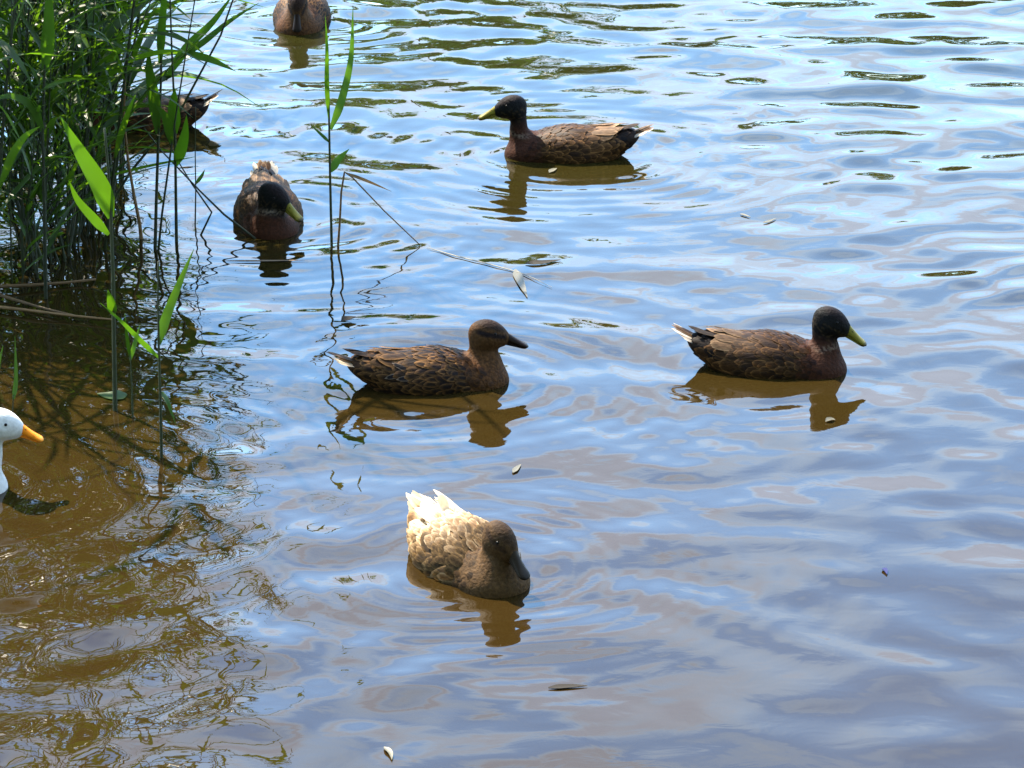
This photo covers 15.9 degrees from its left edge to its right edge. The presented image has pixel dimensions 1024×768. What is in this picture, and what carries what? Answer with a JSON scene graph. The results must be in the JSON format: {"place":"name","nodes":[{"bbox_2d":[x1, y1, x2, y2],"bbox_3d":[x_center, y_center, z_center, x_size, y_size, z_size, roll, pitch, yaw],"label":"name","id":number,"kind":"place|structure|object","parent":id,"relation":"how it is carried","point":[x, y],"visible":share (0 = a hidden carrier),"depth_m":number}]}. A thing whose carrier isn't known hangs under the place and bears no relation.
{"place":"outdoors","nodes":[
{"label":"outdoors","id":0,"kind":"place"},
{"bbox_2d":[0,0,1023,767],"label":"water","id":1,"kind":"structure","parent":0,"point":[234,576],"depth_m":8.32},
{"bbox_2d":[0,102,20,198],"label":"reed","id":2,"kind":"object","parent":1,"relation":"in","point":[1,190],"visible":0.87,"depth_m":8.79},
{"bbox_2d":[12,342,17,410],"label":"reed","id":3,"kind":"object","parent":1,"relation":"in","point":[15,388],"visible":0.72,"depth_m":8.33},
{"bbox_2d":[0,60,32,215],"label":"reed","id":4,"kind":"object","parent":1,"relation":"in","point":[16,161],"visible":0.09,"depth_m":9.64},
{"bbox_2d":[0,7,34,256],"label":"reed","id":5,"kind":"object","parent":1,"relation":"in","point":[15,200],"visible":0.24,"depth_m":9.41},
{"bbox_2d":[2,49,34,264],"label":"reed","id":6,"kind":"object","parent":1,"relation":"in","point":[15,165],"visible":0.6,"depth_m":9.30},
{"bbox_2d":[0,408,43,493],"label":"duck","id":7,"kind":"object","parent":1,"relation":"on","point":[12,426],"visible":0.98,"depth_m":7.83},
{"bbox_2d":[0,0,54,298],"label":"reed","id":8,"kind":"object","parent":1,"relation":"in","point":[47,45],"visible":0.85,"depth_m":8.89},
{"bbox_2d":[0,6,58,210],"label":"reed","id":9,"kind":"object","parent":1,"relation":"in","point":[18,106],"visible":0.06,"depth_m":9.70},
{"bbox_2d":[0,0,59,272],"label":"reed","id":10,"kind":"object","parent":1,"relation":"in","point":[21,169],"visible":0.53,"depth_m":9.18},
{"bbox_2d":[0,0,59,140],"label":"reed","id":11,"kind":"object","parent":1,"relation":"in","point":[9,50],"visible":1,"depth_m":8.51},
{"bbox_2d":[0,0,71,282],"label":"reed","id":12,"kind":"object","parent":1,"relation":"in","point":[25,144],"visible":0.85,"depth_m":9.06},
{"bbox_2d":[0,293,73,314],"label":"dead stalk","id":13,"kind":"object","parent":1,"relation":"on","point":[23,302],"visible":1,"depth_m":9.01},
{"bbox_2d":[1,99,73,265],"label":"reed","id":14,"kind":"object","parent":1,"relation":"in","point":[26,192],"visible":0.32,"depth_m":9.33},
{"bbox_2d":[0,0,75,187],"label":"reed","id":15,"kind":"object","parent":1,"relation":"in","point":[11,59],"visible":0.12,"depth_m":9.54},
{"bbox_2d":[2,5,74,170],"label":"reed","id":16,"kind":"object","parent":1,"relation":"in","point":[36,58],"visible":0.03,"depth_m":9.79},
{"bbox_2d":[0,34,84,273],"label":"reed","id":17,"kind":"object","parent":1,"relation":"in","point":[40,183],"visible":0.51,"depth_m":9.23},
{"bbox_2d":[0,28,86,270],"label":"reed","id":18,"kind":"object","parent":1,"relation":"in","point":[14,184],"visible":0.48,"depth_m":9.23},
{"bbox_2d":[0,2,90,257],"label":"reed","id":19,"kind":"object","parent":1,"relation":"in","point":[13,119],"visible":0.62,"depth_m":9.19},
{"bbox_2d":[4,29,86,207],"bbox_3d":[-1.289,-0.618,9.460,0.386,0.712,0.330,11,21,-45],"label":"reed","id":20,"kind":"object","parent":1,"relation":"in","point":[46,100],"visible":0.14,"depth_m":9.44},
{"bbox_2d":[0,57,94,287],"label":"reed","id":21,"kind":"object","parent":1,"relation":"in","point":[49,85],"visible":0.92,"depth_m":9.02},
{"bbox_2d":[0,2,94,261],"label":"reed","id":22,"kind":"object","parent":1,"relation":"in","point":[15,36],"visible":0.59,"depth_m":9.19},
{"bbox_2d":[0,278,95,288],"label":"dead stalk","id":23,"kind":"object","parent":1,"relation":"on","point":[35,284],"visible":1,"depth_m":9.15},
{"bbox_2d":[0,0,97,55],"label":"reed","id":24,"kind":"object","parent":1,"relation":"in","point":[6,30],"visible":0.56,"depth_m":9.02},
{"bbox_2d":[0,0,98,210],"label":"reed","id":25,"kind":"object","parent":1,"relation":"in","point":[11,157],"visible":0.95,"depth_m":8.93},
{"bbox_2d":[0,6,99,200],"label":"reed","id":26,"kind":"object","parent":1,"relation":"in","point":[4,199],"visible":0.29,"depth_m":9.44},
{"bbox_2d":[0,0,100,224],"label":"reed","id":27,"kind":"object","parent":1,"relation":"in","point":[85,116],"visible":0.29,"depth_m":9.29},
{"bbox_2d":[17,0,84,212],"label":"reed","id":28,"kind":"object","parent":1,"relation":"in","point":[55,113],"visible":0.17,"depth_m":9.51},
{"bbox_2d":[1,3,100,221],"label":"reed","id":29,"kind":"object","parent":1,"relation":"in","point":[8,34],"visible":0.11,"depth_m":9.46},
{"bbox_2d":[3,0,101,263],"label":"reed","id":30,"kind":"object","parent":1,"relation":"in","point":[30,49],"visible":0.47,"depth_m":9.21},
{"bbox_2d":[0,0,104,219],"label":"reed","id":31,"kind":"object","parent":1,"relation":"in","point":[4,66],"visible":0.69,"depth_m":9.08},
{"bbox_2d":[0,306,111,319],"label":"dead stalk","id":32,"kind":"object","parent":1,"relation":"on","point":[35,311],"visible":0.95,"depth_m":8.95},
{"bbox_2d":[0,0,113,267],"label":"reed","id":33,"kind":"object","parent":1,"relation":"in","point":[54,91],"visible":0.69,"depth_m":9.11},
{"bbox_2d":[10,0,109,277],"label":"reed","id":34,"kind":"object","parent":1,"relation":"in","point":[28,151],"visible":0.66,"depth_m":9.15},
{"bbox_2d":[5,0,114,213],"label":"reed","id":35,"kind":"object","parent":1,"relation":"in","point":[106,23],"visible":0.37,"depth_m":9.39},
{"bbox_2d":[2,7,117,201],"bbox_3d":[-1.192,-0.792,9.580,0.364,0.937,0.268,-6,14,20],"label":"reed","id":36,"kind":"object","parent":1,"relation":"in","point":[78,111],"visible":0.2,"depth_m":9.58},
{"bbox_2d":[7,8,114,223],"bbox_3d":[-1.200,-0.776,9.434,0.334,0.959,0.362,-12,19,6],"label":"reed","id":37,"kind":"object","parent":1,"relation":"in","point":[39,31],"visible":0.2,"depth_m":9.46},
{"bbox_2d":[0,0,123,252],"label":"reed","id":38,"kind":"object","parent":1,"relation":"in","point":[77,39],"visible":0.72,"depth_m":9.16},
{"bbox_2d":[0,0,126,262],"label":"reed","id":39,"kind":"object","parent":1,"relation":"in","point":[58,60],"visible":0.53,"depth_m":9.13},
{"bbox_2d":[0,0,141,278],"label":"reed","id":40,"kind":"object","parent":1,"relation":"in","point":[61,222],"visible":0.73,"depth_m":9.10},
{"bbox_2d":[1,0,141,209],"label":"reed","id":41,"kind":"object","parent":1,"relation":"in","point":[37,27],"visible":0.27,"depth_m":9.47},
{"bbox_2d":[32,0,112,257],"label":"reed","id":42,"kind":"object","parent":1,"relation":"in","point":[82,86],"visible":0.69,"depth_m":9.24},
{"bbox_2d":[24,0,122,202],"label":"reed","id":43,"kind":"object","parent":1,"relation":"in","point":[69,68],"visible":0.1,"depth_m":9.59},
{"bbox_2d":[0,2,148,227],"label":"reed","id":44,"kind":"object","parent":1,"relation":"in","point":[50,124],"visible":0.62,"depth_m":9.17},
{"bbox_2d":[0,0,149,245],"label":"reed","id":45,"kind":"object","parent":1,"relation":"in","point":[77,64],"visible":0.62,"depth_m":9.26},
{"bbox_2d":[32,0,118,153],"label":"reed","id":46,"kind":"object","parent":1,"relation":"in","point":[63,64],"visible":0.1,"depth_m":9.67},
{"bbox_2d":[24,0,127,155],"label":"reed","id":47,"kind":"object","parent":1,"relation":"in","point":[114,17],"visible":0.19,"depth_m":9.44},
{"bbox_2d":[36,0,115,185],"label":"reed","id":48,"kind":"object","parent":1,"relation":"in","point":[75,73],"visible":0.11,"depth_m":9.60},
{"bbox_2d":[8,0,145,247],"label":"reed","id":49,"kind":"object","parent":1,"relation":"in","point":[62,69],"visible":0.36,"depth_m":9.45},
{"bbox_2d":[35,16,129,220],"bbox_3d":[-1.270,-0.964,9.613,0.574,1.286,0.472,-6,7,-31],"label":"reed","id":50,"kind":"object","parent":1,"relation":"in","point":[54,137],"visible":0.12,"depth_m":9.66},
{"bbox_2d":[12,0,155,204],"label":"reed","id":51,"kind":"object","parent":1,"relation":"in","point":[96,54],"visible":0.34,"depth_m":9.48},
{"bbox_2d":[5,0,168,244],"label":"reed","id":52,"kind":"object","parent":1,"relation":"in","point":[84,101],"visible":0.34,"depth_m":9.42},
{"bbox_2d":[60,116,117,410],"bbox_3d":[-0.939,-0.238,8.217,0.107,0.766,0.056,0,20,0],"label":"reed","id":53,"kind":"object","parent":1,"relation":"in","point":[99,184],"visible":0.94,"depth_m":8.16},
{"bbox_2d":[56,0,121,170],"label":"reed","id":54,"kind":"object","parent":1,"relation":"in","point":[115,107],"visible":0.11,"depth_m":10.00},
{"bbox_2d":[36,0,142,178],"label":"reed","id":55,"kind":"object","parent":1,"relation":"in","point":[64,7],"visible":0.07,"depth_m":9.56},
{"bbox_2d":[17,0,164,246],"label":"reed","id":56,"kind":"object","parent":1,"relation":"in","point":[85,42],"visible":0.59,"depth_m":9.20},
{"bbox_2d":[2,0,181,207],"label":"reed","id":57,"kind":"object","parent":1,"relation":"in","point":[106,116],"visible":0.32,"depth_m":9.51},
{"bbox_2d":[24,0,162,185],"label":"reed","id":58,"kind":"object","parent":1,"relation":"in","point":[83,99],"visible":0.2,"depth_m":9.69},
{"bbox_2d":[2,1,192,235],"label":"reed","id":59,"kind":"object","parent":1,"relation":"in","point":[111,59],"visible":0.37,"depth_m":9.48},
{"bbox_2d":[10,2,191,168],"bbox_3d":[-0.991,-1.170,9.733,0.734,1.650,0.472,-12,30,-42],"label":"reed","id":60,"kind":"object","parent":1,"relation":"in","point":[119,101],"visible":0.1,"depth_m":9.95},
{"bbox_2d":[64,0,144,210],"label":"reed","id":61,"kind":"object","parent":1,"relation":"in","point":[118,7],"visible":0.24,"depth_m":9.55},
{"bbox_2d":[64,1,150,149],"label":"reed","id":62,"kind":"object","parent":1,"relation":"in","point":[113,99],"visible":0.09,"depth_m":9.82},
{"bbox_2d":[1,0,215,215],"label":"reed","id":63,"kind":"object","parent":1,"relation":"in","point":[149,165],"visible":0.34,"depth_m":9.47},
{"bbox_2d":[71,18,149,131],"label":"reed","id":64,"kind":"object","parent":1,"relation":"in","point":[133,114],"visible":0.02,"depth_m":9.88},
{"bbox_2d":[97,390,126,399],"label":"floating leaf","id":65,"kind":"object","parent":1,"relation":"on","point":[120,395],"visible":0.86,"depth_m":8.43},
{"bbox_2d":[10,0,214,250],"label":"reed","id":66,"kind":"object","parent":1,"relation":"in","point":[121,127],"visible":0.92,"depth_m":9.24},
{"bbox_2d":[55,0,173,247],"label":"reed","id":67,"kind":"object","parent":1,"relation":"in","point":[104,92],"visible":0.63,"depth_m":9.37},
{"bbox_2d":[39,0,205,256],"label":"reed","id":68,"kind":"object","parent":1,"relation":"in","point":[157,52],"visible":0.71,"depth_m":9.25},
{"bbox_2d":[31,0,216,226],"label":"reed","id":69,"kind":"object","parent":1,"relation":"in","point":[78,71],"visible":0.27,"depth_m":9.51},
{"bbox_2d":[57,1,190,235],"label":"reed","id":70,"kind":"object","parent":1,"relation":"in","point":[99,153],"visible":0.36,"depth_m":9.52},
{"bbox_2d":[60,0,189,255],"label":"reed","id":71,"kind":"object","parent":1,"relation":"in","point":[114,71],"visible":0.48,"depth_m":9.43},
{"bbox_2d":[77,0,180,150],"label":"reed","id":72,"kind":"object","parent":1,"relation":"in","point":[110,109],"visible":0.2,"depth_m":9.53},
{"bbox_2d":[125,317,139,416],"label":"reed","id":73,"kind":"object","parent":1,"relation":"in","point":[131,351],"visible":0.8,"depth_m":8.25},
{"bbox_2d":[123,83,142,238],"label":"reed","id":74,"kind":"object","parent":1,"relation":"in","point":[134,199],"visible":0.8,"depth_m":9.49},
{"bbox_2d":[116,1,160,83],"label":"reed","id":75,"kind":"object","parent":1,"relation":"in","point":[149,8],"visible":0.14,"depth_m":10.88},
{"bbox_2d":[102,0,185,180],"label":"reed","id":76,"kind":"object","parent":1,"relation":"in","point":[157,10],"visible":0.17,"depth_m":9.87},
{"bbox_2d":[108,0,181,230],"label":"reed","id":77,"kind":"object","parent":1,"relation":"in","point":[131,76],"visible":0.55,"depth_m":9.56},
{"bbox_2d":[82,0,208,235],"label":"reed","id":78,"kind":"object","parent":1,"relation":"in","point":[110,32],"visible":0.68,"depth_m":9.33},
{"bbox_2d":[102,249,193,457],"bbox_3d":[-0.786,-0.028,7.988,0.197,0.528,0.100,0,20,0],"label":"reed","id":79,"kind":"object","parent":1,"relation":"in","point":[163,323],"visible":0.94,"depth_m":7.97},
{"bbox_2d":[80,89,222,133],"bbox_3d":[-1.053,-0.792,10.534,0.455,0.183,0.186,-1,20,-2],"label":"duck","id":80,"kind":"object","parent":1,"relation":"on","point":[199,102],"visible":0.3,"depth_m":10.49},
{"bbox_2d":[109,3,194,133],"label":"reed","id":81,"kind":"object","parent":1,"relation":"in","point":[178,9],"visible":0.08,"depth_m":10.11},
{"bbox_2d":[145,0,166,248],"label":"reed","id":82,"kind":"object","parent":1,"relation":"in","point":[154,98],"visible":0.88,"depth_m":9.31},
{"bbox_2d":[59,0,265,137],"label":"reed","id":83,"kind":"object","parent":1,"relation":"in","point":[238,0],"visible":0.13,"depth_m":9.85},
{"bbox_2d":[120,49,211,176],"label":"reed","id":84,"kind":"object","parent":1,"relation":"in","point":[164,61],"visible":0.23,"depth_m":9.98},
{"bbox_2d":[77,1,262,231],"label":"reed","id":85,"kind":"object","parent":1,"relation":"in","point":[89,187],"visible":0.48,"depth_m":9.58},
{"bbox_2d":[155,0,194,250],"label":"reed","id":86,"kind":"object","parent":1,"relation":"in","point":[169,129],"visible":0.89,"depth_m":9.33},
{"bbox_2d":[168,0,188,241],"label":"reed","id":87,"kind":"object","parent":1,"relation":"in","point":[180,148],"visible":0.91,"depth_m":9.41},
{"bbox_2d":[101,0,257,217],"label":"reed","id":88,"kind":"object","parent":1,"relation":"in","point":[210,24],"visible":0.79,"depth_m":9.57},
{"bbox_2d":[165,134,211,234],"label":"reed","id":89,"kind":"object","parent":1,"relation":"in","point":[204,227],"visible":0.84,"depth_m":9.55},
{"bbox_2d":[194,107,204,225],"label":"reed","id":90,"kind":"object","parent":1,"relation":"in","point":[199,178],"visible":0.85,"depth_m":9.61},
{"bbox_2d":[144,128,256,238],"bbox_3d":[-0.784,-0.500,9.505,0.328,0.340,0.007,0,20,0],"label":"reed","id":91,"kind":"object","parent":1,"relation":"in","point":[221,211],"visible":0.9,"depth_m":9.51},
{"bbox_2d":[226,260,301,261],"bbox_3d":[-0.626,-0.315,9.359,0.217,0.002,0.008,0,20,0],"label":"floating straw","id":92,"kind":"object","parent":1,"relation":"on","point":[261,260],"visible":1,"depth_m":9.36},
{"bbox_2d":[233,160,303,239],"bbox_3d":[-0.647,-0.490,9.714,0.185,0.177,0.413,-2,20,-7],"label":"duck","id":93,"kind":"object","parent":1,"relation":"on","point":[267,205],"visible":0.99,"depth_m":9.56},
{"bbox_2d":[273,0,331,35],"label":"duck","id":94,"kind":"object","parent":1,"relation":"on","point":[298,17],"visible":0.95,"depth_m":11.54},
{"bbox_2d":[311,11,353,245],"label":"reed","id":95,"kind":"object","parent":1,"relation":"in","point":[337,160],"visible":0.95,"depth_m":9.38},
{"bbox_2d":[341,316,355,321],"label":"floating leaf","id":96,"kind":"object","parent":1,"relation":"on","point":[345,318],"visible":1,"depth_m":8.93},
{"bbox_2d":[337,171,419,245],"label":"reed","id":97,"kind":"object","parent":1,"relation":"in","point":[359,178],"visible":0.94,"depth_m":9.45},
{"bbox_2d":[384,747,392,758],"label":"floating leaf","id":98,"kind":"object","parent":1,"relation":"on","point":[389,751],"visible":1,"depth_m":6.66},
{"bbox_2d":[327,319,528,395],"bbox_3d":[-0.196,-0.053,8.497,0.474,0.189,0.186,-3,20,-8],"label":"duck","id":99,"kind":"object","parent":1,"relation":"on","point":[436,369],"visible":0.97,"depth_m":8.45},
{"bbox_2d":[406,489,529,597],"bbox_3d":[-0.096,0.319,7.483,0.210,0.182,0.448,-11,23,-28],"label":"duck","id":100,"kind":"object","parent":1,"relation":"on","point":[451,543],"visible":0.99,"depth_m":7.40},
{"bbox_2d":[428,247,548,285],"bbox_3d":[-0.060,-0.298,9.319,0.321,0.005,0.326,0,20,0],"label":"floating straw","id":101,"kind":"object","parent":1,"relation":"on","point":[484,263],"visible":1,"depth_m":9.35},
{"bbox_2d":[512,464,520,472],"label":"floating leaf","id":102,"kind":"object","parent":1,"relation":"on","point":[515,468],"visible":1,"depth_m":7.99},
{"bbox_2d":[513,269,527,297],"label":"floating leaf","id":103,"kind":"object","parent":1,"relation":"on","point":[518,277],"visible":1,"depth_m":9.21},
{"bbox_2d":[525,259,560,264],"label":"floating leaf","id":104,"kind":"object","parent":1,"relation":"on","point":[534,262],"visible":1,"depth_m":9.35},
{"bbox_2d":[477,95,653,163],"bbox_3d":[0.150,-0.704,10.248,0.493,0.213,0.186,0,20,0],"label":"duck","id":105,"kind":"object","parent":1,"relation":"on","point":[571,143],"visible":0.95,"depth_m":10.21},
{"bbox_2d":[548,684,586,688],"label":"floating leaf","id":106,"kind":"object","parent":1,"relation":"on","point":[559,686],"visible":1,"depth_m":6.93},
{"bbox_2d":[672,306,866,379],"bbox_3d":[0.602,-0.095,8.598,0.458,0.197,0.188,3,20,8],"label":"duck","id":107,"kind":"object","parent":1,"relation":"on","point":[766,354],"visible":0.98,"depth_m":8.55},
{"bbox_2d":[825,417,834,421],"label":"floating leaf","id":108,"kind":"object","parent":1,"relation":"on","point":[828,419],"visible":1,"depth_m":8.28}
]}

